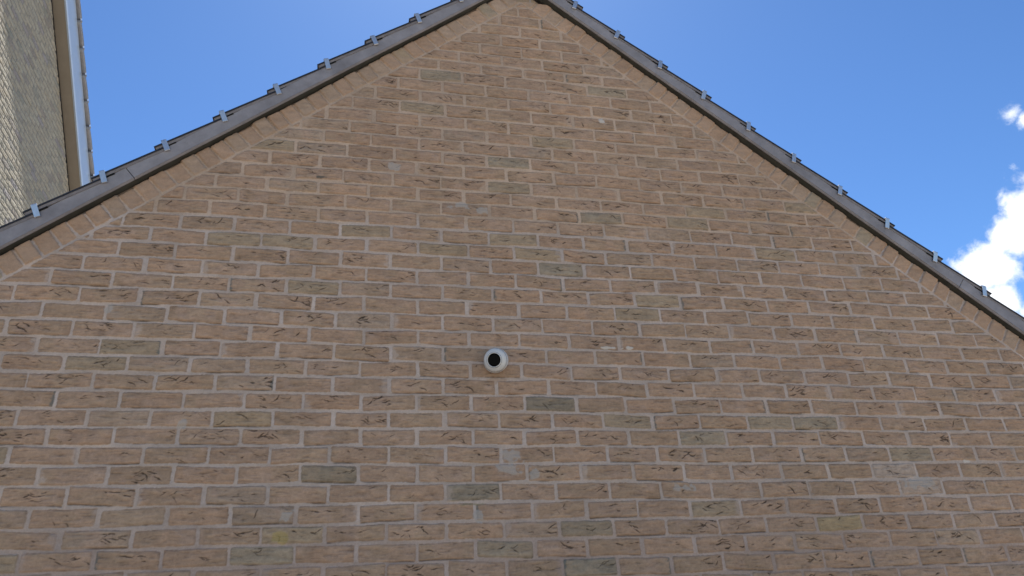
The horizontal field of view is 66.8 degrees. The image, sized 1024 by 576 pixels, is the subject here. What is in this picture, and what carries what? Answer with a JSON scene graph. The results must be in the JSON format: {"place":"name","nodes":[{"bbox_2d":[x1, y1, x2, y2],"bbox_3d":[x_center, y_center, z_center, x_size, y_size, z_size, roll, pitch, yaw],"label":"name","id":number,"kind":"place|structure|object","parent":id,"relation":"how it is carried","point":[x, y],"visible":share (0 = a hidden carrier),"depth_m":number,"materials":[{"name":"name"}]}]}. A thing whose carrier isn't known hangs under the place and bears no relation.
{"place":"outdoors","nodes":[
{"label":"outdoors","id":0,"kind":"place"},
{"bbox_2d":[0,0,94,225],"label":"neighbouring house","id":1,"kind":"structure","parent":0,"point":[46,150],"depth_m":10.46,"materials":[{"name":"brick"}]},
{"bbox_2d":[0,0,1023,575],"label":"gable house","id":2,"kind":"structure","parent":0,"point":[266,332],"depth_m":3.39,"materials":[{"name":"brick"}]},
{"bbox_2d":[484,348,507,372],"bbox_3d":[-0.068,0.308,3.304,0.106,0.106,0.104,2,-27,-12],"label":"boiler flue outlet","id":3,"kind":"object","parent":2,"relation":"attached to","point":[495,360],"visible":1,"depth_m":3.27,"materials":[{"name":"white plastic"}]},
{"bbox_2d":[80,0,1023,316],"label":"sky","id":4,"kind":"structure","parent":0,"point":[914,108],"materials":[{"name":"blue"}]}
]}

